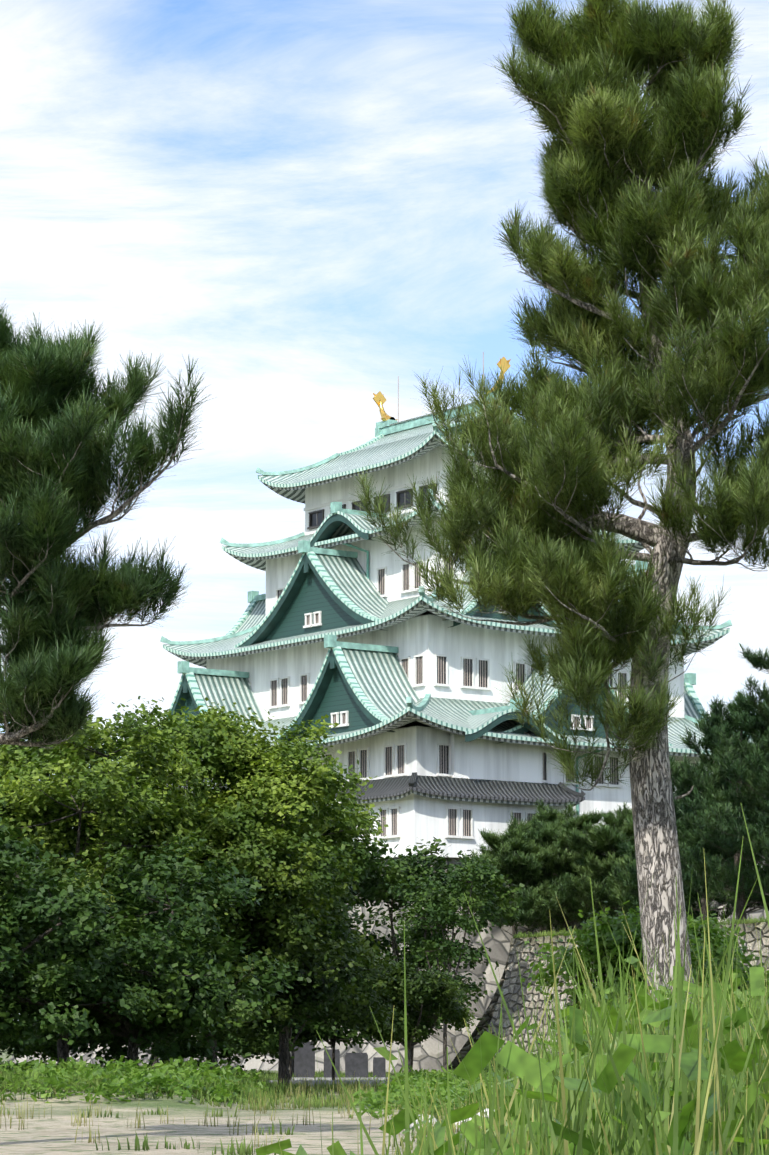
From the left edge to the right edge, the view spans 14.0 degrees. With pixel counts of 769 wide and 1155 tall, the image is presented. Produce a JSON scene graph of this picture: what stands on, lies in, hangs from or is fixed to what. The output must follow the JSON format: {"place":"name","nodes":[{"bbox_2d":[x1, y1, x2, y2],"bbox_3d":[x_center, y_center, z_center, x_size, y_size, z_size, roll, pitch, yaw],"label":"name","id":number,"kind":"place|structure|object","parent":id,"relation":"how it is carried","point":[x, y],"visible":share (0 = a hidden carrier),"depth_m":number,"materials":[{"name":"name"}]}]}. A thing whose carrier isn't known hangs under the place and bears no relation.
{"place":"outdoors","nodes":[
{"label":"outdoors","id":0,"kind":"place"},
{"bbox_2d":[0,303,213,749],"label":"pine","id":1,"kind":"object","parent":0,"point":[57,372],"depth_m":51.88,"materials":[{"name":"green plant"}]},
{"bbox_2d":[126,835,211,1068],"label":"tree","id":2,"kind":"object","parent":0,"point":[155,1061],"depth_m":163.16,"materials":[{"name":"green plant"}]},
{"bbox_2d":[0,1049,466,1154],"bbox_3d":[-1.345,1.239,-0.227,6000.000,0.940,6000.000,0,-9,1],"label":"ground","id":3,"kind":"structure","parent":0,"point":[48,1135],"depth_m":62.83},
{"bbox_2d":[0,1032,38,1059],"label":"understory","id":4,"kind":"object","parent":3,"relation":"on","point":[20,1050],"visible":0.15,"depth_m":124.40,"materials":[{"name":"green plant"}]},
{"bbox_2d":[0,746,116,905],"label":"tree","id":5,"kind":"object","parent":3,"relation":"on","point":[70,854],"depth_m":116.59,"materials":[{"name":"green plant"}]},
{"bbox_2d":[5,1025,120,1063],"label":"understory","id":6,"kind":"object","parent":3,"relation":"on","point":[48,1048],"depth_m":128.62,"materials":[{"name":"green plant"}]},
{"bbox_2d":[49,1033,177,1048],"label":"understory","id":7,"kind":"object","parent":3,"relation":"on","point":[54,1036],"depth_m":125.32,"materials":[{"name":"green plant"}]},
{"bbox_2d":[0,1055,269,1106],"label":"weed strip","id":8,"kind":"object","parent":3,"relation":"on","point":[140,1074],"visible":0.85,"depth_m":82.34,"materials":[{"name":"green plant"}]},
{"bbox_2d":[0,1062,294,1104],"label":"grass strip","id":9,"kind":"object","parent":3,"relation":"on","point":[279,1088],"depth_m":85.39,"materials":[{"name":"green plant"}]},
{"bbox_2d":[146,1030,278,1071],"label":"understory","id":10,"kind":"object","parent":3,"relation":"on","point":[272,1055],"depth_m":129.56,"materials":[{"name":"green plant"}]},
{"bbox_2d":[219,974,375,1079],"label":"tree","id":11,"kind":"object","parent":3,"relation":"on","point":[271,1041],"depth_m":123.92,"materials":[{"name":"green plant"}]},
{"bbox_2d":[219,789,410,1084],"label":"tree","id":12,"kind":"object","parent":3,"relation":"on","point":[347,1012],"depth_m":112.69,"materials":[{"name":"green plant"}]},
{"bbox_2d":[263,1080,390,1087],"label":"stone kerb","id":13,"kind":"structure","parent":3,"relation":"on","point":[313,1082],"depth_m":123.08,"materials":[{"name":"grey stone"}]},
{"bbox_2d":[289,946,390,1079],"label":"tree","id":14,"kind":"object","parent":3,"relation":"on","point":[330,1032],"depth_m":129.36,"materials":[{"name":"green plant"}]},
{"bbox_2d":[292,1041,389,1080],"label":"stone monuments","id":15,"kind":"object","parent":3,"relation":"on","point":[304,1062],"visible":0.62,"depth_m":138.11,"materials":[{"name":"stone"}]},
{"bbox_2d":[291,795,414,1073],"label":"tree","id":16,"kind":"object","parent":3,"relation":"on","point":[363,856],"depth_m":169.78,"materials":[{"name":"green plant"}]},
{"bbox_2d":[7,352,768,1071],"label":"castle","id":17,"kind":"structure","parent":3,"relation":"on","point":[371,652],"depth_m":215.99,"materials":[{"name":"paint"}]},
{"bbox_2d":[182,475,735,833],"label":"windows","id":18,"kind":"structure","parent":17,"relation":"in","point":[316,518],"depth_m":216.12,"materials":[{"name":"paint"}]},
{"bbox_2d":[342,946,476,1072],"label":"round tree","id":19,"kind":"object","parent":3,"relation":"on","point":[426,986],"depth_m":125.97,"materials":[{"name":"green plant"}]},
{"bbox_2d":[341,837,525,1068],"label":"tree","id":20,"kind":"object","parent":3,"relation":"on","point":[416,871],"depth_m":175.16,"materials":[{"name":"green plant"}]},
{"bbox_2d":[349,1065,524,1119],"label":"weeds","id":21,"kind":"object","parent":3,"relation":"on","point":[373,1100],"visible":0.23,"depth_m":75.05,"materials":[{"name":"green plant"}]},
{"bbox_2d":[382,855,502,1072],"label":"thin tree","id":22,"kind":"object","parent":3,"relation":"on","point":[439,904],"depth_m":148.30,"materials":[{"name":"green plant"}]},
{"bbox_2d":[403,1077,492,1115],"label":"weeds","id":23,"kind":"object","parent":3,"relation":"on","point":[452,1102],"depth_m":72.98,"materials":[{"name":"green plant"}]},
{"bbox_2d":[410,1108,488,1128],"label":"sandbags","id":24,"kind":"object","parent":3,"relation":"on","point":[435,1120],"depth_m":63.05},
{"bbox_2d":[255,804,768,1154],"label":"grass mound","id":25,"kind":"object","parent":3,"relation":"on","point":[580,1112],"depth_m":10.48,"materials":[{"name":"green plant"}]},
{"bbox_2d":[521,900,740,1050],"bbox_3d":[2.960,5.291,37.435,2.656,2.827,2.578,0,-9,1],"label":"shrub","id":26,"kind":"object","parent":3,"relation":"on","point":[618,931],"depth_m":37.27,"materials":[{"name":"green plant"}]},
{"bbox_2d":[528,967,768,1062],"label":"weeds","id":27,"kind":"object","parent":3,"relation":"on","point":[607,991],"depth_m":30.15,"materials":[{"name":"green plant"}]},
{"bbox_2d":[686,909,768,1000],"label":"shrub","id":28,"kind":"object","parent":3,"relation":"on","point":[718,953],"depth_m":40.04,"materials":[{"name":"green plant"}]},
{"bbox_2d":[0,1056,558,1154],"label":"grass field","id":29,"kind":"structure","parent":0,"point":[242,1150],"depth_m":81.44,"materials":[{"name":"green plant"}]},
{"bbox_2d":[0,817,165,1049],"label":"tree","id":30,"kind":"object","parent":29,"relation":"on","point":[71,908],"depth_m":90.03,"materials":[{"name":"green plant"}]},
{"bbox_2d":[0,696,264,1063],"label":"tree","id":31,"kind":"object","parent":29,"relation":"on","point":[95,788],"depth_m":100.53,"materials":[{"name":"green plant"}]},
{"bbox_2d":[0,832,307,1068],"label":"tree","id":32,"kind":"object","parent":29,"relation":"on","point":[149,951],"depth_m":94.02,"materials":[{"name":"green plant"}]},
{"bbox_2d":[100,697,388,1068],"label":"tree","id":33,"kind":"object","parent":29,"relation":"on","point":[256,766],"depth_m":106.23,"materials":[{"name":"green plant"}]},
{"bbox_2d":[0,0,768,1013],"label":"sky","id":34,"kind":"structure","parent":0,"point":[301,201],"materials":[{"name":"blue"}]},
{"bbox_2d":[483,1054,558,1074],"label":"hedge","id":35,"kind":"object","parent":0,"point":[487,1067],"depth_m":172.09,"materials":[{"name":"green plant"}]},
{"bbox_2d":[349,0,768,1028],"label":"pine","id":36,"kind":"object","parent":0,"point":[557,414],"depth_m":32.09,"materials":[{"name":"green plant"}]},
{"bbox_2d":[637,450,723,799],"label":"dead branches","id":37,"kind":"object","parent":36,"relation":"attached to","point":[646,546],"visible":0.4,"depth_m":32.59,"materials":[{"name":"brown wood"}]},
{"bbox_2d":[448,922,768,1069],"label":"stone wall","id":38,"kind":"structure","parent":0,"point":[510,985],"depth_m":179.90,"materials":[{"name":"grey stone"}]},
{"bbox_2d":[465,812,575,937],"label":"pine tree","id":39,"kind":"object","parent":38,"relation":"on","point":[529,854],"depth_m":193.57,"materials":[{"name":"green plant"}]},
{"bbox_2d":[498,797,579,932],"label":"pine tree","id":40,"kind":"object","parent":38,"relation":"on","point":[545,813],"depth_m":208.24,"materials":[{"name":"green plant"}]},
{"bbox_2d":[506,802,618,932],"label":"pine tree","id":41,"kind":"object","parent":38,"relation":"on","point":[551,831],"depth_m":197.24,"materials":[{"name":"green plant"}]},
{"bbox_2d":[543,800,713,929],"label":"pine tree","id":42,"kind":"object","parent":38,"relation":"on","point":[598,837],"depth_m":192.72,"materials":[{"name":"green plant"}]},
{"bbox_2d":[599,808,718,923],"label":"pine tree","id":43,"kind":"object","parent":38,"relation":"on","point":[630,812],"depth_m":211.19,"materials":[{"name":"green plant"}]},
{"bbox_2d":[606,814,732,923],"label":"pine tree","id":44,"kind":"object","parent":38,"relation":"on","point":[620,896],"depth_m":188.28,"materials":[{"name":"green plant"}]},
{"bbox_2d":[617,759,768,922],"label":"pine","id":45,"kind":"object","parent":38,"relation":"on","point":[632,869],"depth_m":183.56,"materials":[{"name":"green plant"}]},
{"bbox_2d":[669,687,768,921],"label":"pine","id":46,"kind":"object","parent":38,"relation":"on","point":[684,774],"depth_m":169.66,"materials":[{"name":"green plant"}]},
{"bbox_2d":[675,643,768,903],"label":"pine","id":47,"kind":"object","parent":38,"relation":"on","point":[718,816],"depth_m":163.39,"materials":[{"name":"green plant"}]},
{"bbox_2d":[684,740,768,912],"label":"pine","id":48,"kind":"object","parent":38,"relation":"on","point":[750,886],"depth_m":186.15,"materials":[{"name":"green plant"}]},
{"bbox_2d":[513,914,767,938],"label":"grass","id":49,"kind":"structure","parent":0,"point":[562,933],"depth_m":176.78,"materials":[{"name":"green plant"}]}
]}

